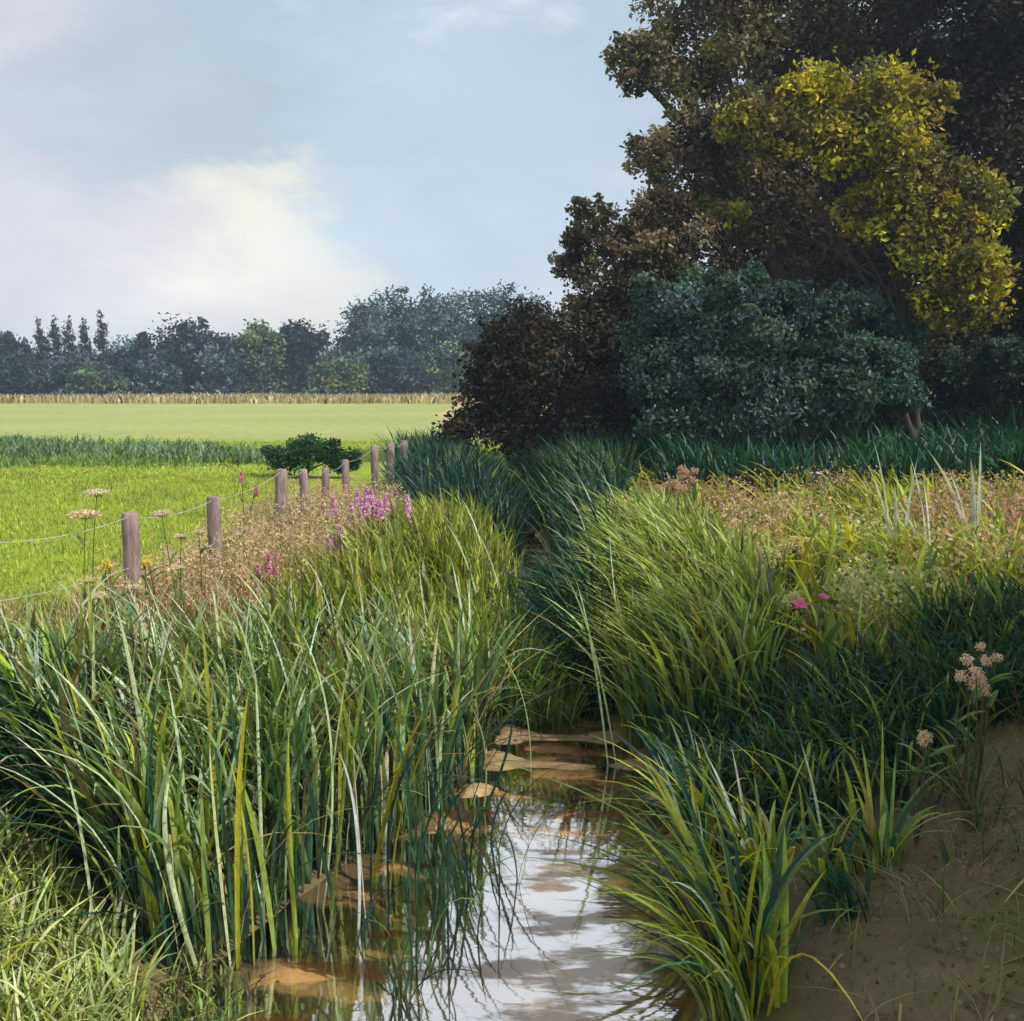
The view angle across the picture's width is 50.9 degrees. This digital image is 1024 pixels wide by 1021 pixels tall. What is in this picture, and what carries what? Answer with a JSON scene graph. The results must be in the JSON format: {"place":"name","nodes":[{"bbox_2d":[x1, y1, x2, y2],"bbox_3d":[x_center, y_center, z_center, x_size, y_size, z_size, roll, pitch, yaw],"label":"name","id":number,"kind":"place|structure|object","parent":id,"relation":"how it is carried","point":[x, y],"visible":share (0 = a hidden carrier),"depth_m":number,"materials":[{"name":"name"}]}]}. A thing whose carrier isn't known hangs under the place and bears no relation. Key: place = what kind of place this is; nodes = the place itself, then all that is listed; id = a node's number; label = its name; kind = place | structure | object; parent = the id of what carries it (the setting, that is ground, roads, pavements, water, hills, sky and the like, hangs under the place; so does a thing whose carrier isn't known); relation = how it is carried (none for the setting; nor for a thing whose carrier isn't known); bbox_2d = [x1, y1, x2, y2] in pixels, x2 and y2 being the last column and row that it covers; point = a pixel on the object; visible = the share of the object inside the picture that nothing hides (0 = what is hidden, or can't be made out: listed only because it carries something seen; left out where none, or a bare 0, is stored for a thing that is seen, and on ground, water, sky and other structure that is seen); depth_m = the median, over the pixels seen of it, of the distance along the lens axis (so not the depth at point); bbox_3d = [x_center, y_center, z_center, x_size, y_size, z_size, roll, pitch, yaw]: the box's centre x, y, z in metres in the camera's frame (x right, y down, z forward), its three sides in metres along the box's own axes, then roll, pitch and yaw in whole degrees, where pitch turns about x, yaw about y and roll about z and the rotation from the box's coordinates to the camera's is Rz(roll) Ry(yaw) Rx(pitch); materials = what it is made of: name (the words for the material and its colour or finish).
{"place":"outdoors","nodes":[
{"label":"outdoors","id":0,"kind":"place"},
{"bbox_2d":[0,440,383,626],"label":"field grass","id":1,"kind":"structure","parent":0,"point":[27,480],"depth_m":16.98,"materials":[{"name":"green plant"}]},
{"bbox_2d":[0,474,412,654],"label":"dry meadow grass","id":2,"kind":"structure","parent":0,"point":[265,534],"depth_m":9.10,"materials":[{"name":"beige plant"}]},
{"bbox_2d":[0,391,657,403],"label":"dry grass","id":3,"kind":"structure","parent":0,"point":[270,398],"depth_m":87.45,"materials":[{"name":"beige plant"}]},
{"bbox_2d":[159,506,729,1020],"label":"water","id":4,"kind":"structure","parent":0,"point":[431,1000],"depth_m":4.88,"materials":[{"name":"liquid"}]},
{"bbox_2d":[0,388,1023,1020],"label":"ground","id":5,"kind":"structure","parent":0,"point":[240,422],"depth_m":4.97,"materials":[{"name":"green plant"}]},
{"bbox_2d":[0,330,42,368],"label":"tree","id":6,"kind":"object","parent":5,"relation":"on","point":[11,346],"visible":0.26,"depth_m":109.94,"materials":[{"name":"green plant"}]},
{"bbox_2d":[0,355,69,395],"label":"field tree","id":7,"kind":"object","parent":5,"relation":"on","point":[17,377],"visible":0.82,"depth_m":101.09,"materials":[{"name":"green plant"}]},
{"bbox_2d":[32,317,51,364],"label":"poplar","id":8,"kind":"object","parent":5,"relation":"on","point":[40,354],"visible":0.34,"depth_m":112.42,"materials":[{"name":"green plant"}]},
{"bbox_2d":[44,313,62,363],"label":"poplar","id":9,"kind":"object","parent":5,"relation":"on","point":[53,334],"visible":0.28,"depth_m":112.44,"materials":[{"name":"green plant"}]},
{"bbox_2d":[56,314,76,359],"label":"poplar","id":10,"kind":"object","parent":5,"relation":"on","point":[71,337],"visible":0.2,"depth_m":112.48,"materials":[{"name":"green plant"}]},
{"bbox_2d":[39,343,108,391],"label":"tree","id":11,"kind":"object","parent":5,"relation":"on","point":[68,362],"visible":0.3,"depth_m":103.70,"materials":[{"name":"green plant"}]},
{"bbox_2d":[65,508,104,623],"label":"umbel flower","id":12,"kind":"object","parent":5,"relation":"on","point":[85,514],"visible":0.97,"depth_m":7.06,"materials":[{"name":"beige plant"}]},
{"bbox_2d":[76,318,95,360],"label":"poplar","id":13,"kind":"object","parent":5,"relation":"on","point":[83,337],"visible":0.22,"depth_m":112.44,"materials":[{"name":"green plant"}]},
{"bbox_2d":[55,361,132,395],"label":"field tree","id":14,"kind":"object","parent":5,"relation":"on","point":[92,378],"visible":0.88,"depth_m":101.67,"materials":[{"name":"green plant"}]},
{"bbox_2d":[77,575,115,635],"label":"umbel flower","id":15,"kind":"object","parent":5,"relation":"on","point":[85,579],"visible":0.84,"depth_m":6.70,"materials":[{"name":"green plant"}]},
{"bbox_2d":[82,488,111,632],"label":"umbel flower","id":16,"kind":"object","parent":5,"relation":"on","point":[95,491],"visible":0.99,"depth_m":7.35,"materials":[{"name":"beige plant"}]},
{"bbox_2d":[87,590,108,632],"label":"umbel flower","id":17,"kind":"object","parent":5,"relation":"on","point":[97,609],"visible":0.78,"depth_m":6.52,"materials":[{"name":"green plant"}]},
{"bbox_2d":[90,309,111,367],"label":"poplar","id":18,"kind":"object","parent":5,"relation":"on","point":[100,345],"visible":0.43,"depth_m":112.42,"materials":[{"name":"green plant"}]},
{"bbox_2d":[99,559,131,633],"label":"ragwort","id":19,"kind":"object","parent":5,"relation":"on","point":[107,564],"visible":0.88,"depth_m":7.00,"materials":[{"name":"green plant"}]},
{"bbox_2d":[122,583,149,629],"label":"umbel flower","id":20,"kind":"object","parent":5,"relation":"on","point":[135,586],"visible":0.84,"depth_m":6.71,"materials":[{"name":"beige plant"}]},
{"bbox_2d":[105,331,170,391],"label":"tree","id":21,"kind":"object","parent":5,"relation":"on","point":[127,358],"visible":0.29,"depth_m":107.66,"materials":[{"name":"green plant"}]},
{"bbox_2d":[0,788,276,1020],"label":"grass","id":22,"kind":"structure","parent":5,"relation":"on","point":[105,970],"depth_m":4.20,"materials":[{"name":"green plant"}]},
{"bbox_2d":[0,432,286,468],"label":"ditch weeds","id":23,"kind":"object","parent":5,"relation":"on","point":[14,449],"visible":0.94,"depth_m":26.28,"materials":[{"name":"green plant"}]},
{"bbox_2d":[139,555,166,629],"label":"ragwort","id":24,"kind":"object","parent":5,"relation":"on","point":[145,560],"visible":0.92,"depth_m":7.21,"materials":[{"name":"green plant"}]},
{"bbox_2d":[130,346,186,395],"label":"tree","id":25,"kind":"object","parent":5,"relation":"on","point":[156,372],"visible":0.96,"depth_m":104.13,"materials":[{"name":"green plant"}]},
{"bbox_2d":[149,509,179,611],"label":"umbel flower","id":26,"kind":"object","parent":5,"relation":"on","point":[161,514],"visible":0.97,"depth_m":7.68,"materials":[{"name":"beige plant"}]},
{"bbox_2d":[168,533,187,641],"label":"umbel flower","id":27,"kind":"object","parent":5,"relation":"on","point":[181,538],"visible":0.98,"depth_m":7.42,"materials":[{"name":"green plant"}]},
{"bbox_2d":[170,564,192,646],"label":"umbel flower","id":28,"kind":"object","parent":5,"relation":"on","point":[184,595],"visible":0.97,"depth_m":7.04,"materials":[{"name":"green plant"}]},
{"bbox_2d":[146,312,230,394],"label":"tree","id":29,"kind":"object","parent":5,"relation":"on","point":[185,346],"visible":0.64,"depth_m":108.49,"materials":[{"name":"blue plant"}]},
{"bbox_2d":[188,529,206,611],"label":"umbel flower","id":30,"kind":"object","parent":5,"relation":"on","point":[198,532],"visible":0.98,"depth_m":7.78,"materials":[{"name":"beige plant"}]},
{"bbox_2d":[0,440,407,600],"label":"wire fence","id":31,"kind":"object","parent":5,"relation":"on","point":[130,538],"visible":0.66,"depth_m":9.41,"materials":[{"name":"grey wood"}]},
{"bbox_2d":[190,332,251,394],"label":"tree","id":32,"kind":"object","parent":5,"relation":"on","point":[222,365],"visible":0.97,"depth_m":105.88,"materials":[{"name":"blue plant"}]},
{"bbox_2d":[238,470,259,541],"bbox_3d":[-2.820,0.075,11.518,0.367,1.000,0.150,3,8,24],"label":"loosestrife","id":33,"kind":"object","parent":5,"relation":"on","point":[241,480],"visible":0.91,"depth_m":11.52,"materials":[{"name":"pink plant"}]},
{"bbox_2d":[229,318,289,393],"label":"tree","id":34,"kind":"object","parent":5,"relation":"on","point":[264,346],"visible":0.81,"depth_m":107.58,"materials":[{"name":"green plant"}]},
{"bbox_2d":[254,551,281,615],"bbox_3d":[-1.791,0.656,7.861,0.201,0.755,0.498,-5,9,-38],"label":"loosestrife","id":35,"kind":"object","parent":5,"relation":"on","point":[268,570],"visible":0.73,"depth_m":7.79,"materials":[{"name":"pink plant"}]},
{"bbox_2d":[263,318,332,394],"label":"tree","id":36,"kind":"object","parent":5,"relation":"on","point":[302,351],"visible":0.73,"depth_m":109.49,"materials":[{"name":"green plant"}]},
{"bbox_2d":[0,551,613,1000],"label":"reeds","id":37,"kind":"object","parent":5,"relation":"on","point":[202,779],"visible":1,"depth_m":5.09,"materials":[{"name":"green plant"}]},
{"bbox_2d":[259,432,362,476],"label":"hedge bush","id":38,"kind":"object","parent":5,"relation":"on","point":[300,452],"visible":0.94,"depth_m":21.34,"materials":[{"name":"green plant"}]},
{"bbox_2d":[34,353,630,391],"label":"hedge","id":39,"kind":"object","parent":5,"relation":"on","point":[295,371],"depth_m":121.01,"materials":[{"name":"green plant"}]},
{"bbox_2d":[299,347,371,395],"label":"field tree","id":40,"kind":"object","parent":5,"relation":"on","point":[343,373],"visible":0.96,"depth_m":103.82,"materials":[{"name":"green plant"}]},
{"bbox_2d":[326,524,350,566],"bbox_3d":[-1.357,0.534,8.324,0.252,0.876,0.208,0,7,0],"label":"loosestrife","id":41,"kind":"object","parent":5,"relation":"on","point":[335,534],"visible":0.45,"depth_m":8.28,"materials":[{"name":"pink plant"}]},
{"bbox_2d":[321,293,404,392],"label":"tree","id":42,"kind":"object","parent":5,"relation":"on","point":[354,330],"visible":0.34,"depth_m":112.69,"materials":[{"name":"green plant"}]},
{"bbox_2d":[330,487,411,555],"bbox_3d":[-1.220,0.324,9.308,0.737,1.028,0.572,0,7,0],"label":"loosestrife","id":43,"kind":"object","parent":5,"relation":"on","point":[379,506],"visible":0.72,"depth_m":9.25,"materials":[{"name":"pink plant"}]},
{"bbox_2d":[234,480,541,680],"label":"reeds","id":44,"kind":"object","parent":5,"relation":"on","point":[440,537],"visible":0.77,"depth_m":8.52,"materials":[{"name":"green plant"}]},
{"bbox_2d":[347,284,435,393],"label":"tree","id":45,"kind":"object","parent":5,"relation":"on","point":[410,333],"visible":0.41,"depth_m":114.25,"materials":[{"name":"green plant"}]},
{"bbox_2d":[361,344,441,394],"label":"field tree","id":46,"kind":"object","parent":5,"relation":"on","point":[394,370],"visible":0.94,"depth_m":105.39,"materials":[{"name":"green plant"}]},
{"bbox_2d":[399,283,473,359],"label":"tree","id":47,"kind":"object","parent":5,"relation":"on","point":[426,304],"visible":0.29,"depth_m":116.57,"materials":[{"name":"green plant"}]},
{"bbox_2d":[411,340,475,394],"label":"tree","id":48,"kind":"object","parent":5,"relation":"on","point":[439,362],"visible":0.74,"depth_m":107.64,"materials":[{"name":"green plant"}]},
{"bbox_2d":[416,286,512,371],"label":"tree","id":49,"kind":"object","parent":5,"relation":"on","point":[465,333],"visible":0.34,"depth_m":115.96,"materials":[{"name":"green plant"}]},
{"bbox_2d":[464,279,553,382],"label":"tree","id":50,"kind":"object","parent":5,"relation":"on","point":[504,296],"visible":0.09,"depth_m":117.80,"materials":[{"name":"green plant"}]},
{"bbox_2d":[361,422,671,723],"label":"shaded reeds","id":51,"kind":"object","parent":5,"relation":"on","point":[425,467],"visible":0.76,"depth_m":13.07,"materials":[{"name":"green plant"}]},
{"bbox_2d":[493,286,569,384],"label":"tree","id":52,"kind":"object","parent":5,"relation":"on","point":[530,297],"visible":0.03,"depth_m":119.23,"materials":[{"name":"green plant"}]},
{"bbox_2d":[431,279,659,461],"bbox_3d":[0.855,-2.228,19.554,4.644,3.920,2.558,0,7,0],"label":"dark bush","id":53,"kind":"object","parent":5,"relation":"on","point":[508,416],"visible":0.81,"depth_m":18.98,"materials":[{"name":"brown plant"}]},
{"bbox_2d":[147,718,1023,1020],"bbox_3d":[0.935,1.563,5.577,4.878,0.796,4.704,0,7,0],"label":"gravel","id":54,"kind":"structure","parent":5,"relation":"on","point":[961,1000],"depth_m":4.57,"materials":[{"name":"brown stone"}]},
{"bbox_2d":[513,755,779,956],"bbox_3d":[0.533,1.558,4.723,1.190,0.806,0.999,0,7,0],"label":"sedge clump","id":55,"kind":"object","parent":5,"relation":"on","point":[677,832],"visible":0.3,"depth_m":4.71,"materials":[{"name":"green plant"}]},
{"bbox_2d":[482,474,817,764],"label":"reeds","id":56,"kind":"object","parent":5,"relation":"on","point":[699,625],"visible":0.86,"depth_m":7.57,"materials":[{"name":"green plant"}]},
{"bbox_2d":[547,124,781,436],"bbox_3d":[3.132,-4.111,21.518,4.945,7.098,2.546,0,7,0],"label":"brown thorn tree","id":57,"kind":"object","parent":5,"relation":"on","point":[635,243],"visible":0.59,"depth_m":20.84,"materials":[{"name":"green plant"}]},
{"bbox_2d":[491,740,842,937],"bbox_3d":[0.770,1.492,4.694,1.582,0.779,0.955,-2,7,-19],"label":"sedge clump","id":58,"kind":"object","parent":5,"relation":"on","point":[774,840],"visible":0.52,"depth_m":4.67,"materials":[{"name":"green plant"}]},
{"bbox_2d":[653,479,688,502],"bbox_3d":[1.717,0.098,11.591,0.416,0.885,0.269,2,7,14],"label":"meadowsweet","id":59,"kind":"object","parent":5,"relation":"on","point":[666,485],"visible":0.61,"depth_m":11.52,"materials":[{"name":"beige plant"}]},
{"bbox_2d":[577,712,769,861],"bbox_3d":[0.784,1.507,5.370,0.991,0.710,1.374,0,7,0],"label":"sedge clump","id":60,"kind":"object","parent":5,"relation":"on","point":[703,797],"visible":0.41,"depth_m":5.54,"materials":[{"name":"green plant"}]},
{"bbox_2d":[609,262,765,445],"bbox_3d":[2.892,-2.100,17.815,2.516,3.968,1.990,0,7,0],"label":"willow shrub","id":61,"kind":"object","parent":5,"relation":"on","point":[665,368],"visible":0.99,"depth_m":17.51,"materials":[{"name":"green plant"}]},
{"bbox_2d":[677,465,698,511],"bbox_3d":[2.029,-0.067,12.636,0.313,0.949,0.246,-4,8,-30],"label":"meadowsweet","id":62,"kind":"object","parent":5,"relation":"on","point":[684,473],"visible":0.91,"depth_m":12.55,"materials":[{"name":"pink plant"}]},
{"bbox_2d":[519,753,865,1020],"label":"sedge clump","id":63,"kind":"object","parent":5,"relation":"on","point":[730,978],"visible":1,"depth_m":4.14,"materials":[{"name":"green plant"}]},
{"bbox_2d":[732,556,771,579],"bbox_3d":[1.752,0.689,7.848,0.302,0.712,0.310,0,7,0],"label":"meadowsweet","id":64,"kind":"object","parent":5,"relation":"on","point":[752,568],"visible":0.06,"depth_m":7.82,"materials":[{"name":"green plant"}]},
{"bbox_2d":[692,826,825,1007],"bbox_3d":[0.979,1.636,4.196,0.625,0.643,0.528,0,7,0],"label":"sedge clump","id":65,"kind":"object","parent":5,"relation":"on","point":[771,953],"visible":0.54,"depth_m":4.22,"materials":[{"name":"green plant"}]},
{"bbox_2d":[754,539,793,582],"bbox_3d":[1.981,0.578,8.238,0.324,0.717,0.270,3,7,23],"label":"meadowsweet","id":66,"kind":"object","parent":5,"relation":"on","point":[785,547],"visible":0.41,"depth_m":8.20,"materials":[{"name":"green plant"}]},
{"bbox_2d":[541,395,1023,500],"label":"nettles","id":67,"kind":"object","parent":5,"relation":"on","point":[997,433],"visible":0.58,"depth_m":16.12,"materials":[{"name":"green plant"}]},
{"bbox_2d":[700,258,869,456],"bbox_3d":[4.417,-2.151,17.757,2.427,3.971,2.160,-5,8,-35],"label":"willow shrub","id":68,"kind":"object","parent":5,"relation":"on","point":[757,321],"visible":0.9,"depth_m":17.44,"materials":[{"name":"green plant"}]},
{"bbox_2d":[767,590,806,674],"bbox_3d":[1.843,0.836,7.223,0.251,0.611,0.269,-5,8,-34],"label":"meadowsweet","id":69,"kind":"object","parent":5,"relation":"on","point":[785,603],"visible":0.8,"depth_m":7.20,"materials":[{"name":"green plant"}]},
{"bbox_2d":[598,0,996,429],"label":"tall tree","id":70,"kind":"object","parent":5,"relation":"on","point":[755,38],"visible":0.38,"depth_m":22.46,"materials":[{"name":"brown plant"}]},
{"bbox_2d":[781,535,814,591],"bbox_3d":[2.278,0.538,8.656,0.300,0.695,0.269,0,7,0],"label":"meadowsweet","id":71,"kind":"object","parent":5,"relation":"on","point":[796,545],"visible":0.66,"depth_m":8.61,"materials":[{"name":"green plant"}]},
{"bbox_2d":[791,598,810,688],"bbox_3d":[1.783,0.909,6.642,0.146,0.728,0.221,5,8,34],"label":"pink mallow","id":72,"kind":"object","parent":5,"relation":"on","point":[800,603],"visible":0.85,"depth_m":6.61,"materials":[{"name":"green plant"}]},
{"bbox_2d":[800,628,816,672],"bbox_3d":[1.961,0.953,7.006,0.144,0.406,0.190,4,8,27],"label":"pink mallow","id":73,"kind":"object","parent":5,"relation":"on","point":[803,629],"visible":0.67,"depth_m":6.98,"materials":[{"name":"green plant"}]},
{"bbox_2d":[751,745,866,908],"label":"sedge clump","id":74,"kind":"object","parent":5,"relation":"on","point":[820,867],"visible":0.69,"depth_m":4.75,"materials":[{"name":"green plant"}]},
{"bbox_2d":[614,559,1023,844],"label":"bank sedge","id":75,"kind":"object","parent":5,"relation":"on","point":[831,724],"visible":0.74,"depth_m":6.02,"materials":[{"name":"green plant"}]},
{"bbox_2d":[811,593,831,668],"bbox_3d":[1.946,0.855,6.781,0.086,0.687,0.201,-1,7,-6],"label":"pink mallow","id":76,"kind":"object","parent":5,"relation":"on","point":[818,609],"visible":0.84,"depth_m":6.77,"materials":[{"name":"green plant"}]},
{"bbox_2d":[792,849,871,933],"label":"sedge clump","id":77,"kind":"object","parent":5,"relation":"on","point":[825,889],"visible":0.91,"depth_m":4.58,"materials":[{"name":"green plant"}]},
{"bbox_2d":[791,279,935,442],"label":"willow shrub","id":78,"kind":"object","parent":5,"relation":"on","point":[881,389],"visible":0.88,"depth_m":17.68,"materials":[{"name":"green plant"}]},
{"bbox_2d":[705,46,1023,442],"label":"yellow leaved tree","id":79,"kind":"object","parent":5,"relation":"on","point":[901,150],"visible":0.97,"depth_m":17.59,"materials":[{"name":"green plant"}]},
{"bbox_2d":[787,720,969,877],"bbox_3d":[1.660,1.353,4.922,0.813,0.630,0.773,3,7,22],"label":"sedge clump","id":80,"kind":"object","parent":5,"relation":"on","point":[871,839],"visible":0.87,"depth_m":4.86,"materials":[{"name":"green plant"}]},
{"bbox_2d":[814,440,985,571],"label":"reed tuft","id":81,"kind":"object","parent":5,"relation":"on","point":[896,530],"visible":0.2,"depth_m":9.56,"materials":[{"name":"green plant"}]},
{"bbox_2d":[789,730,1023,1020],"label":"leaf litter","id":82,"kind":"object","parent":5,"relation":"on","point":[920,1003],"visible":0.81,"depth_m":4.27,"materials":[{"name":"brown leaves"}]},
{"bbox_2d":[795,620,1023,918],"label":"bank grass","id":83,"kind":"structure","parent":5,"relation":"on","point":[1017,709],"depth_m":5.52,"materials":[{"name":"green plant"}]},
{"bbox_2d":[836,460,983,582],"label":"reed tuft","id":84,"kind":"object","parent":5,"relation":"on","point":[918,538],"visible":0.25,"depth_m":9.29,"materials":[{"name":"green plant"}]},
{"bbox_2d":[828,0,1023,422],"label":"dark tree","id":85,"kind":"object","parent":5,"relation":"on","point":[986,45],"visible":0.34,"depth_m":21.45,"materials":[{"name":"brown plant"}]},
{"bbox_2d":[897,729,956,843],"bbox_3d":[1.844,1.279,4.862,0.269,0.571,0.197,6,9,42],"label":"blossom spray","id":86,"kind":"object","parent":5,"relation":"on","point":[924,737],"visible":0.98,"depth_m":4.87,"materials":[{"name":"green plant"}]},
{"bbox_2d":[900,442,1023,576],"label":"reed tuft","id":87,"kind":"object","parent":5,"relation":"on","point":[974,518],"visible":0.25,"depth_m":9.62,"materials":[{"name":"green plant"}]},
{"bbox_2d":[906,737,1023,832],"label":"sedge clump","id":88,"kind":"object","parent":5,"relation":"on","point":[977,799],"visible":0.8,"depth_m":4.94,"materials":[{"name":"green plant"}]},
{"bbox_2d":[916,331,1023,399],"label":"bramble thicket","id":89,"kind":"object","parent":5,"relation":"on","point":[998,362],"visible":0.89,"depth_m":19.03,"materials":[{"name":"green plant"}]},
{"bbox_2d":[936,653,1003,808],"bbox_3d":[2.155,1.052,5.112,0.253,0.776,0.261,-3,7,-22],"label":"blossom spray","id":90,"kind":"object","parent":5,"relation":"on","point":[978,685],"visible":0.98,"depth_m":5.07,"materials":[{"name":"green plant"}]},
{"bbox_2d":[956,641,1012,791],"bbox_3d":[2.275,1.021,5.197,0.188,0.780,0.246,0,7,0],"label":"blossom spray","id":91,"kind":"object","parent":5,"relation":"on","point":[987,662],"visible":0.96,"depth_m":5.14,"materials":[{"name":"green plant"}]},
{"bbox_2d":[0,0,1023,376],"label":"sky","id":92,"kind":"structure","parent":0,"point":[225,163],"materials":[{"name":"blue"}]},
{"bbox_2d":[620,438,1023,675],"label":"meadow grass","id":93,"kind":"structure","parent":0,"point":[830,565],"depth_m":9.71,"materials":[{"name":"green plant"}]}
]}

